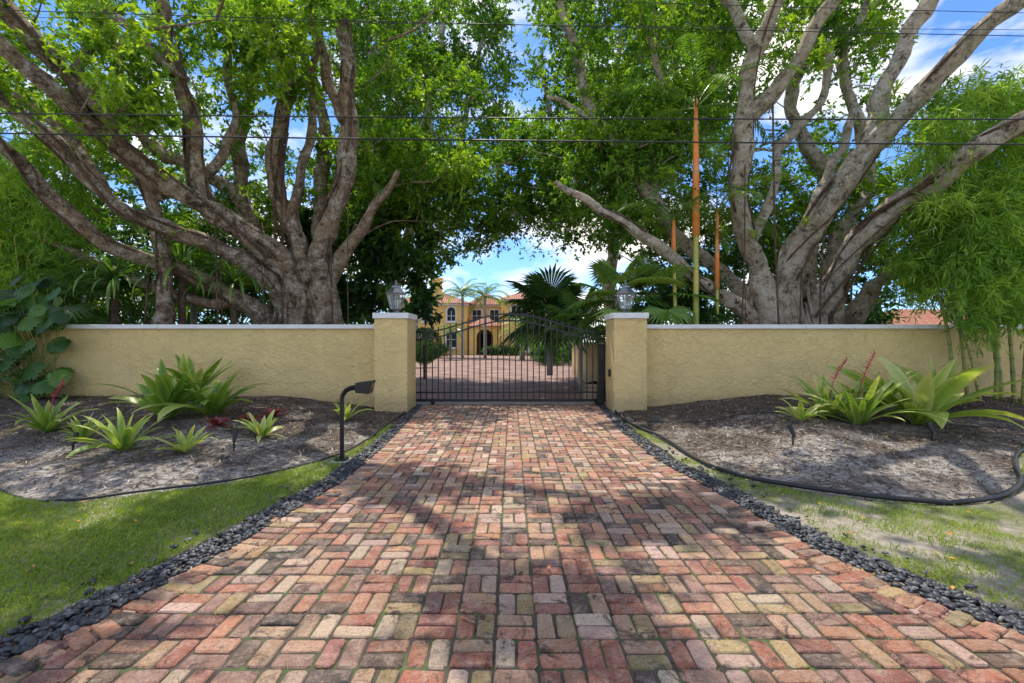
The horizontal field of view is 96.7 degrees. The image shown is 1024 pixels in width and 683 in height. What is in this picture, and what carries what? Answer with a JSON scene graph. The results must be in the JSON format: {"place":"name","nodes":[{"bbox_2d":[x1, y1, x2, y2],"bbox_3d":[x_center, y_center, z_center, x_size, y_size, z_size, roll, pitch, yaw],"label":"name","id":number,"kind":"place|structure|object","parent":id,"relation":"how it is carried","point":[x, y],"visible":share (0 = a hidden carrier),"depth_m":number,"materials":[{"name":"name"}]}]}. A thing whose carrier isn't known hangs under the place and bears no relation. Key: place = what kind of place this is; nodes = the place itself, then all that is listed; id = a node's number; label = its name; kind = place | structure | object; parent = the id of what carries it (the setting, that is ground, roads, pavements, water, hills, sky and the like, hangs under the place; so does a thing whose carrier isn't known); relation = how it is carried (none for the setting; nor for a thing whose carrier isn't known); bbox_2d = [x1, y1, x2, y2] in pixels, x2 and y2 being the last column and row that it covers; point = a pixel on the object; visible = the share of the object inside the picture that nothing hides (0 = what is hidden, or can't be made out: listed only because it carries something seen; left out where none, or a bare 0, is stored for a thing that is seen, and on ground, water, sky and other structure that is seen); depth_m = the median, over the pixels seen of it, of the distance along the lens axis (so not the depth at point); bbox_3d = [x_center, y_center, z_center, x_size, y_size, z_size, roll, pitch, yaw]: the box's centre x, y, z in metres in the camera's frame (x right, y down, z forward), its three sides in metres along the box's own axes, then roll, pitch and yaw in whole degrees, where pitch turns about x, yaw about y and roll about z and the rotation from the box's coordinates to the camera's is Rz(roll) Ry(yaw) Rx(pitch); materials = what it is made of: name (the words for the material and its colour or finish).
{"place":"outdoors","nodes":[
{"label":"outdoors","id":0,"kind":"place"},
{"bbox_2d":[401,281,442,337],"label":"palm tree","id":1,"kind":"object","parent":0,"point":[438,289],"visible":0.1,"depth_m":45.87,"materials":[{"name":"green plant"}]},
{"bbox_2d":[10,411,995,642],"bbox_3d":[0.200,1.613,5.350,10.880,0.001,12.300,0,0,0],"label":"soil strip","id":2,"kind":"object","parent":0,"point":[403,414],"visible":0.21,"depth_m":3.90,"materials":[{"name":"brown soil"}]},
{"bbox_2d":[416,355,605,401],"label":"courtyard","id":3,"kind":"structure","parent":0,"point":[494,376],"depth_m":19.21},
{"bbox_2d":[1,230,108,323],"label":"broadleaf shrub","id":4,"kind":"object","parent":3,"relation":"on","point":[89,300],"visible":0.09,"depth_m":12.95,"materials":[{"name":"green plant"}]},
{"bbox_2d":[0,119,113,321],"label":"bamboo clump","id":5,"kind":"object","parent":3,"relation":"on","point":[19,256],"visible":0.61,"depth_m":11.48,"materials":[{"name":"green plant"}]},
{"bbox_2d":[106,229,238,323],"bbox_3d":[-8.727,-0.589,11.976,2.607,4.378,2.748,0,0,30],"label":"screw pine","id":6,"kind":"object","parent":3,"relation":"on","point":[183,255],"visible":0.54,"depth_m":11.90,"materials":[{"name":"green plant"}]},
{"bbox_2d":[122,238,247,323],"bbox_3d":[-9.775,-0.811,13.790,3.435,4.822,3.812,0,0,-40],"label":"fan palm","id":7,"kind":"object","parent":3,"relation":"on","point":[193,309],"visible":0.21,"depth_m":13.62,"materials":[{"name":"green plant"}]},
{"bbox_2d":[182,237,274,323],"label":"screw pine","id":8,"kind":"object","parent":3,"relation":"on","point":[234,279],"visible":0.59,"depth_m":12.39,"materials":[{"name":"green plant"}]},
{"bbox_2d":[224,270,273,323],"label":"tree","id":9,"kind":"object","parent":3,"relation":"on","point":[251,292],"visible":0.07,"depth_m":14.50,"materials":[{"name":"green plant"}]},
{"bbox_2d":[0,0,524,323],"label":"banyan tree","id":10,"kind":"object","parent":3,"relation":"on","point":[300,277],"visible":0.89,"depth_m":12.01,"materials":[{"name":"green plant"}]},
{"bbox_2d":[120,223,162,238],"bbox_3d":[-9.040,-2.700,11.074,0.831,0.510,0.741,0,0,0],"label":"air plant","id":11,"kind":"object","parent":10,"relation":"on","point":[140,231],"visible":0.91,"depth_m":11.06,"materials":[{"name":"green plant"}]},
{"bbox_2d":[416,337,435,365],"bbox_3d":[-5.392,0.664,27.997,1.752,1.872,1.781,0,0,0],"label":"topiary bush","id":12,"kind":"object","parent":3,"relation":"on","point":[427,352],"visible":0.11,"depth_m":27.68,"materials":[{"name":"green plant"}]},
{"bbox_2d":[416,327,442,378],"bbox_3d":[-3.737,0.475,19.490,1.607,2.250,1.606,0,0,0],"label":"topiary bush","id":13,"kind":"object","parent":3,"relation":"on","point":[429,358],"visible":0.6,"depth_m":19.30,"materials":[{"name":"green plant"}]},
{"bbox_2d":[416,343,453,357],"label":"hedge","id":14,"kind":"object","parent":3,"relation":"on","point":[446,350],"visible":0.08,"depth_m":44.82,"materials":[{"name":"green plant"}]},
{"bbox_2d":[438,322,464,359],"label":"palm tree","id":15,"kind":"object","parent":3,"relation":"on","point":[447,330],"visible":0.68,"depth_m":39.94,"materials":[{"name":"green plant"}]},
{"bbox_2d":[437,277,485,356],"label":"palm tree","id":16,"kind":"object","parent":3,"relation":"on","point":[457,290],"visible":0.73,"depth_m":45.88,"materials":[{"name":"green plant"}]},
{"bbox_2d":[458,283,509,357],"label":"palm tree","id":17,"kind":"object","parent":3,"relation":"on","point":[488,290],"visible":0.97,"depth_m":43.92,"materials":[{"name":"green plant"}]},
{"bbox_2d":[480,344,519,355],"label":"hedge","id":18,"kind":"object","parent":3,"relation":"on","point":[494,351],"visible":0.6,"depth_m":52.17,"materials":[{"name":"green plant"}]},
{"bbox_2d":[498,316,524,359],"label":"palm tree","id":19,"kind":"object","parent":3,"relation":"on","point":[523,355],"visible":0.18,"depth_m":39.81,"materials":[{"name":"green plant"}]},
{"bbox_2d":[495,263,603,375],"bbox_3d":[1.417,-0.826,17.507,4.415,4.252,4.080,0,0,0],"label":"fan palm","id":20,"kind":"object","parent":3,"relation":"on","point":[537,289],"visible":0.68,"depth_m":17.03,"materials":[{"name":"green plant"}]},
{"bbox_2d":[528,340,571,365],"bbox_3d":[3.422,0.766,37.051,4.279,2.449,14.653,0,0,0],"label":"hedge","id":21,"kind":"object","parent":3,"relation":"on","point":[542,355],"visible":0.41,"depth_m":30.98,"materials":[{"name":"green plant"}]},
{"bbox_2d":[541,285,610,390],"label":"fan palm","id":22,"kind":"object","parent":3,"relation":"on","point":[569,299],"visible":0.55,"depth_m":14.51,"materials":[{"name":"green plant"}]},
{"bbox_2d":[571,342,605,381],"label":"garden wall","id":23,"kind":"structure","parent":3,"relation":"on","point":[589,365],"depth_m":17.25,"materials":[{"name":"yellow paint"}]},
{"bbox_2d":[582,379,605,402],"bbox_3d":[3.471,1.353,14.256,0.505,0.495,5.827,0,0,32],"label":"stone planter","id":24,"kind":"object","parent":3,"relation":"on","point":[589,388],"visible":0.17,"depth_m":11.84,"materials":[{"name":"beige stone"}]},
{"bbox_2d":[564,255,669,333],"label":"fan palm","id":25,"kind":"object","parent":3,"relation":"on","point":[603,273],"visible":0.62,"depth_m":12.75,"materials":[{"name":"green plant"}]},
{"bbox_2d":[614,237,722,323],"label":"fan palm","id":26,"kind":"object","parent":3,"relation":"on","point":[681,311],"visible":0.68,"depth_m":12.00,"materials":[{"name":"green plant"}]},
{"bbox_2d":[622,266,733,323],"bbox_3d":[4.582,-0.342,12.775,3.265,3.885,2.069,0,0,0],"label":"broadleaf shrub","id":27,"kind":"object","parent":3,"relation":"on","point":[705,314],"visible":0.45,"depth_m":12.38,"materials":[{"name":"green plant"}]},
{"bbox_2d":[613,166,754,323],"bbox_3d":[4.240,-1.287,12.159,3.431,5.777,3.520,0,0,0],"label":"lipstick palm","id":28,"kind":"object","parent":3,"relation":"on","point":[673,219],"visible":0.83,"depth_m":12.04,"materials":[{"name":"green plant"}]},
{"bbox_2d":[618,32,804,323],"bbox_3d":[4.878,-2.943,12.088,4.165,9.085,4.108,0,0,0],"label":"lipstick palm","id":29,"kind":"object","parent":3,"relation":"on","point":[696,104],"visible":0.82,"depth_m":11.93,"materials":[{"name":"green plant"}]},
{"bbox_2d":[647,146,798,322],"bbox_3d":[5.428,-1.525,12.058,3.778,6.251,3.413,0,0,0],"label":"lipstick palm","id":30,"kind":"object","parent":3,"relation":"on","point":[717,212],"visible":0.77,"depth_m":12.15,"materials":[{"name":"green plant"}]},
{"bbox_2d":[416,402,605,404],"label":"gate track","id":31,"kind":"structure","parent":0,"point":[499,403],"depth_m":11.70,"materials":[{"name":"grey metal"}]},
{"bbox_2d":[0,16,1023,29],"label":"power line","id":32,"kind":"object","parent":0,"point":[566,25],"visible":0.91,"depth_m":8.40,"materials":[{"name":"black rubber"}]},
{"bbox_2d":[0,404,1023,682],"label":"driveway","id":33,"kind":"structure","parent":0,"point":[308,600],"depth_m":2.87,"materials":[{"name":"brick"}]},
{"bbox_2d":[416,310,605,404],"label":"driveway gate","id":34,"kind":"structure","parent":33,"relation":"on","point":[432,400],"depth_m":11.49,"materials":[{"name":"black metal"}]},
{"bbox_2d":[0,404,1023,662],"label":"pebble edging","id":35,"kind":"object","parent":33,"relation":"on","point":[100,604],"visible":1,"depth_m":3.27,"materials":[{"name":"black gravel"}]},
{"bbox_2d":[596,344,604,405],"bbox_3d":[2.195,0.835,11.285,0.180,1.530,0.190,0,0,0],"label":"gate guide post","id":36,"kind":"object","parent":33,"relation":"on","point":[600,374],"visible":0.91,"depth_m":11.22,"materials":[{"name":"black metal"}]},
{"bbox_2d":[0,354,1023,636],"bbox_3d":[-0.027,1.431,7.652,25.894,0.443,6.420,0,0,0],"label":"mulch","id":37,"kind":"object","parent":0,"point":[668,432],"visible":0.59,"depth_m":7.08,"materials":[{"name":"brown wood"}]},
{"bbox_2d":[0,274,73,402],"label":"monstera plant","id":38,"kind":"object","parent":37,"relation":"on","point":[26,382],"visible":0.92,"depth_m":10.13,"materials":[{"name":"green plant"}]},
{"bbox_2d":[0,379,98,431],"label":"bromeliad","id":39,"kind":"object","parent":37,"relation":"on","point":[48,418],"visible":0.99,"depth_m":7.63,"materials":[{"name":"green plant"}]},
{"bbox_2d":[70,432,78,450],"bbox_3d":[-6.008,1.408,6.256,0.062,0.323,0.127,0,0,-20],"label":"garden spotlight","id":40,"kind":"object","parent":37,"relation":"on","point":[75,434],"visible":0.77,"depth_m":6.23,"materials":[{"name":"black paint"}]},
{"bbox_2d":[24,251,151,332],"bbox_3d":[-11.175,-0.384,11.850,2.754,3.968,3.117,0,0,0],"label":"fan palm","id":41,"kind":"object","parent":37,"relation":"on","point":[83,315],"visible":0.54,"depth_m":11.51,"materials":[{"name":"green plant"}]},
{"bbox_2d":[60,413,116,439],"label":"bromeliad","id":42,"kind":"object","parent":37,"relation":"on","point":[85,432],"visible":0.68,"depth_m":6.88,"materials":[{"name":"green plant"}]},
{"bbox_2d":[40,238,174,323],"bbox_3d":[-10.372,-0.535,11.876,2.815,4.270,2.367,0,0,-44],"label":"screw pine","id":43,"kind":"object","parent":37,"relation":"on","point":[113,287],"visible":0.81,"depth_m":11.66,"materials":[{"name":"green plant"}]},
{"bbox_2d":[64,408,184,457],"bbox_3d":[-5.335,1.202,6.100,1.057,0.560,1.325,0,0,0],"label":"bromeliad","id":44,"kind":"object","parent":37,"relation":"on","point":[123,438],"visible":0.99,"depth_m":6.11,"materials":[{"name":"green plant"}]},
{"bbox_2d":[87,359,223,418],"bbox_3d":[-6.197,0.845,8.099,2.041,1.068,2.031,0,0,0],"label":"bromeliad","id":45,"kind":"object","parent":37,"relation":"on","point":[162,387],"visible":0.82,"depth_m":7.95,"materials":[{"name":"green plant"}]},
{"bbox_2d":[148,425,218,451],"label":"bromeliad","id":46,"kind":"object","parent":37,"relation":"on","point":[183,444],"visible":1,"depth_m":6.12,"materials":[{"name":"green plant"}]},
{"bbox_2d":[0,324,373,406],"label":"boundary wall","id":47,"kind":"structure","parent":37,"relation":"on","point":[326,362],"depth_m":10.75,"materials":[{"name":"yellow paint"}]},
{"bbox_2d":[139,353,237,400],"bbox_3d":[-6.944,0.772,10.032,1.605,1.040,2.085,0,0,-25],"label":"bromeliad","id":48,"kind":"object","parent":37,"relation":"on","point":[183,364],"visible":0.55,"depth_m":9.87,"materials":[{"name":"green plant"}]},
{"bbox_2d":[130,366,270,421],"bbox_3d":[-5.423,0.917,8.156,1.772,1.011,2.032,0,0,27],"label":"bromeliad","id":49,"kind":"object","parent":37,"relation":"on","point":[213,401],"visible":0.93,"depth_m":8.09,"materials":[{"name":"green plant"}]},
{"bbox_2d":[0,411,405,502],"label":"garden edging","id":50,"kind":"object","parent":37,"relation":"on","point":[140,491],"visible":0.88,"depth_m":4.93,"materials":[{"name":"black plastic"}]},
{"bbox_2d":[201,416,229,429],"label":"bromeliad","id":51,"kind":"object","parent":37,"relation":"on","point":[215,422],"visible":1,"depth_m":7.35,"materials":[{"name":"red plant"}]},
{"bbox_2d":[232,429,237,450],"bbox_3d":[-3.846,1.377,6.325,0.062,0.323,0.127,0,0,-20],"label":"garden spotlight","id":52,"kind":"object","parent":37,"relation":"on","point":[235,434],"visible":0.92,"depth_m":6.29,"materials":[{"name":"black paint"}]},
{"bbox_2d":[233,413,262,421],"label":"bromeliad","id":53,"kind":"object","parent":37,"relation":"on","point":[247,417],"visible":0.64,"depth_m":7.86,"materials":[{"name":"red plant"}]},
{"bbox_2d":[232,409,286,443],"bbox_3d":[-3.879,1.319,7.045,0.869,0.442,0.744,0,0,0],"label":"bromeliad","id":54,"kind":"object","parent":37,"relation":"on","point":[263,428],"visible":0.99,"depth_m":7.02,"materials":[{"name":"green plant"}]},
{"bbox_2d":[261,406,289,416],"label":"bromeliad","id":55,"kind":"object","parent":37,"relation":"on","point":[269,411],"visible":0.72,"depth_m":8.47,"materials":[{"name":"red plant"}]},
{"bbox_2d":[325,458,350,463],"bbox_3d":[-2.320,1.619,6.100,0.320,0.062,0.260,0,0,0],"label":"concrete pad","id":56,"kind":"object","parent":37,"relation":"on","point":[339,461],"visible":0.32,"depth_m":6.02,"materials":[{"name":"grey concrete"}]},
{"bbox_2d":[336,380,375,460],"bbox_3d":[-2.101,1.054,6.110,0.498,1.067,0.180,0,0,0],"label":"intercom pedestal","id":57,"kind":"object","parent":56,"relation":"on","point":[364,387],"visible":1,"depth_m":6.07,"materials":[{"name":"black paint"}]},
{"bbox_2d":[332,401,371,419],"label":"bromeliad","id":58,"kind":"object","parent":37,"relation":"on","point":[347,413],"visible":0.81,"depth_m":8.82,"materials":[{"name":"green plant"}]},
{"bbox_2d":[262,196,445,329],"bbox_3d":[-5.239,-1.572,14.969,6.353,6.345,2.544,0,0,0],"label":"broadleaf shrub","id":59,"kind":"object","parent":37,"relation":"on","point":[422,302],"visible":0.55,"depth_m":14.71,"materials":[{"name":"green plant"}]},
{"bbox_2d":[372,313,416,412],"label":"gate pillar","id":60,"kind":"structure","parent":37,"relation":"on","point":[395,361],"depth_m":10.30,"materials":[{"name":"yellow paint"}]},
{"bbox_2d":[385,280,405,312],"bbox_3d":[-2.745,-1.052,10.760,0.438,0.803,0.506,0,0,0],"label":"lantern","id":61,"kind":"object","parent":60,"relation":"on","point":[395,289],"visible":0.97,"depth_m":10.68,"materials":[{"name":"silver metal"}]},
{"bbox_2d":[324,0,534,312],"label":"ficus tree","id":62,"kind":"object","parent":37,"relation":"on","point":[488,127],"visible":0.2,"depth_m":21.41,"materials":[{"name":"green plant"}]},
{"bbox_2d":[400,278,581,354],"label":"yellow house","id":63,"kind":"structure","parent":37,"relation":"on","point":[451,310],"depth_m":57.00,"materials":[{"name":"paint"}]},
{"bbox_2d":[446,306,456,322],"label":"window","id":64,"kind":"structure","parent":63,"relation":"in","point":[451,313],"depth_m":56.98,"materials":[{"name":"white glass"}]},
{"bbox_2d":[445,331,457,348],"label":"window","id":65,"kind":"structure","parent":63,"relation":"in","point":[453,335],"depth_m":56.98,"materials":[{"name":"white glass"}]},
{"bbox_2d":[471,309,481,322],"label":"window","id":66,"kind":"structure","parent":63,"relation":"in","point":[475,313],"depth_m":59.48,"materials":[{"name":"white glass"}]},
{"bbox_2d":[481,334,492,353],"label":"door","id":67,"kind":"structure","parent":63,"relation":"in","point":[482,335],"depth_m":59.31,"materials":[{"name":"brown wood"}]},
{"bbox_2d":[489,309,499,323],"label":"window","id":68,"kind":"structure","parent":63,"relation":"in","point":[494,311],"depth_m":59.48,"materials":[{"name":"white glass"}]},
{"bbox_2d":[510,305,522,320],"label":"window","id":69,"kind":"structure","parent":63,"relation":"in","point":[511,309],"depth_m":53.99,"materials":[{"name":"white glass"}]},
{"bbox_2d":[0,422,1023,671],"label":"lawn grass","id":70,"kind":"structure","parent":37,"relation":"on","point":[14,552],"depth_m":3.81,"materials":[{"name":"green plant"}]},
{"bbox_2d":[1,396,1023,589],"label":"fallen leaves","id":71,"kind":"object","parent":37,"relation":"on","point":[952,586],"visible":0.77,"depth_m":5.37,"materials":[{"name":"brown plant"}]},
{"bbox_2d":[4,174,1023,323],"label":"woodland","id":72,"kind":"object","parent":37,"relation":"on","point":[877,315],"visible":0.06,"depth_m":18.48,"materials":[{"name":"green plant"}]},
{"bbox_2d":[604,313,648,412],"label":"gate pillar","id":73,"kind":"structure","parent":37,"relation":"on","point":[626,357],"depth_m":10.30,"materials":[{"name":"yellow paint"}]},
{"bbox_2d":[615,280,635,312],"bbox_3d":[2.685,-1.052,10.760,0.438,0.803,0.506,0,0,0],"label":"lantern","id":74,"kind":"object","parent":73,"relation":"on","point":[626,289],"visible":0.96,"depth_m":10.68,"materials":[{"name":"silver metal"}]},
{"bbox_2d":[460,0,1023,323],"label":"banyan tree","id":75,"kind":"object","parent":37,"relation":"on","point":[795,291],"visible":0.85,"depth_m":13.22,"materials":[{"name":"green plant"}]},
{"bbox_2d":[740,227,761,241],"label":"air plant","id":76,"kind":"object","parent":75,"relation":"on","point":[753,233],"visible":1,"depth_m":11.74,"materials":[{"name":"green plant"}]},
{"bbox_2d":[792,211,823,228],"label":"air plant","id":77,"kind":"object","parent":75,"relation":"on","point":[805,221],"visible":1,"depth_m":11.57,"materials":[{"name":"green plant"}]},
{"bbox_2d":[862,104,904,126],"bbox_3d":[8.365,-5.085,10.363,0.862,0.422,0.708,0,0,0],"label":"air plant","id":78,"kind":"object","parent":75,"relation":"on","point":[883,117],"visible":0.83,"depth_m":10.28,"materials":[{"name":"green plant"}]},
{"bbox_2d":[876,75,913,101],"bbox_3d":[8.716,-5.715,10.297,0.644,0.396,0.679,0,0,-15],"label":"air plant","id":79,"kind":"object","parent":75,"relation":"on","point":[897,87],"visible":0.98,"depth_m":10.26,"materials":[{"name":"green plant"}]},
{"bbox_2d":[787,424,795,444],"bbox_3d":[4.010,1.351,6.516,0.062,0.323,0.127,0,0,-20],"label":"garden spotlight","id":80,"kind":"object","parent":37,"relation":"on","point":[791,429],"visible":0.92,"depth_m":6.49,"materials":[{"name":"black paint"}]},
{"bbox_2d":[774,399,828,420],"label":"bromeliad","id":81,"kind":"object","parent":37,"relation":"on","point":[798,414],"visible":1,"depth_m":7.73,"materials":[{"name":"green plant"}]},
{"bbox_2d":[614,410,1023,504],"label":"garden edging","id":82,"kind":"object","parent":37,"relation":"on","point":[1017,486],"visible":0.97,"depth_m":4.81,"materials":[{"name":"black plastic"}]},
{"bbox_2d":[625,412,1023,426],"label":"irrigation hose","id":83,"kind":"object","parent":37,"relation":"on","point":[817,416],"visible":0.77,"depth_m":8.39,"materials":[{"name":"black rubber"}]},
{"bbox_2d":[777,357,889,416],"bbox_3d":[5.801,0.827,8.194,1.788,1.090,1.746,0,0,34],"label":"bromeliad","id":84,"kind":"object","parent":37,"relation":"on","point":[822,389],"visible":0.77,"depth_m":8.29,"materials":[{"name":"green plant"}]},
{"bbox_2d":[647,324,1023,406],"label":"boundary wall","id":85,"kind":"structure","parent":37,"relation":"on","point":[687,363],"depth_m":10.75,"materials":[{"name":"yellow paint"}]},
{"bbox_2d":[790,350,952,424],"bbox_3d":[5.913,0.819,7.951,2.184,1.340,1.778,0,0,27],"label":"bromeliad","id":86,"kind":"object","parent":37,"relation":"on","point":[860,413],"visible":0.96,"depth_m":7.80,"materials":[{"name":"green plant"}]},
{"bbox_2d":[833,371,935,412],"bbox_3d":[7.289,0.963,8.918,2.085,0.872,1.773,0,0,-41],"label":"bromeliad","id":87,"kind":"object","parent":37,"relation":"on","point":[896,390],"visible":0.32,"depth_m":8.78,"materials":[{"name":"green plant"}]},
{"bbox_2d":[822,356,1023,428],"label":"bromeliad","id":88,"kind":"object","parent":37,"relation":"on","point":[938,392],"visible":0.86,"depth_m":7.91,"materials":[{"name":"green plant"}]},
{"bbox_2d":[926,422,934,440],"bbox_3d":[6.554,1.425,7.124,0.062,0.323,0.127,0,0,-20],"label":"garden spotlight","id":89,"kind":"object","parent":37,"relation":"on","point":[930,427],"visible":0.92,"depth_m":7.10,"materials":[{"name":"black paint"}]},
{"bbox_2d":[882,309,1003,323],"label":"neighbour house","id":90,"kind":"structure","parent":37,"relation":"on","point":[928,317],"depth_m":35.61,"materials":[{"name":"orange paint"}]},
{"bbox_2d":[878,57,1023,405],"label":"bamboo clump","id":91,"kind":"object","parent":37,"relation":"on","point":[982,203],"visible":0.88,"depth_m":9.79,"materials":[{"name":"green plant"}]},
{"bbox_2d":[893,357,1023,405],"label":"bromeliad","id":92,"kind":"object","parent":37,"relation":"on","point":[917,377],"visible":0.27,"depth_m":9.49,"materials":[{"name":"green plant"}]},
{"bbox_2d":[0,132,1023,144],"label":"power line","id":93,"kind":"object","parent":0,"point":[519,140],"visible":1,"depth_m":7.49,"materials":[{"name":"black rubber"}]},
{"bbox_2d":[0,113,1023,119],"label":"power line","id":94,"kind":"object","parent":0,"point":[503,117],"visible":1,"depth_m":7.49,"materials":[{"name":"black rubber"}]},
{"bbox_2d":[0,0,1023,341],"label":"sky","id":95,"kind":"structure","parent":0,"point":[929,49],"materials":[{"name":"blue"}]},
{"bbox_2d":[2,10,1021,35],"bbox_3d":[0.009,-5.670,8.000,33.846,0.873,0.013,0,0,0],"label":"power line","id":96,"kind":"object","parent":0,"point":[513,24],"visible":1,"depth_m":8.00,"materials":[{"name":"black rubber"}]},
{"bbox_2d":[514,0,760,308],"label":"ficus tree","id":97,"kind":"object","parent":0,"point":[547,108],"visible":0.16,"depth_m":21.80,"materials":[{"name":"green plant"}]},
{"bbox_2d":[554,0,1020,12],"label":"power line","id":98,"kind":"object","parent":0,"point":[787,6],"visible":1,"depth_m":8.00,"materials":[{"name":"black rubber"}]}
]}

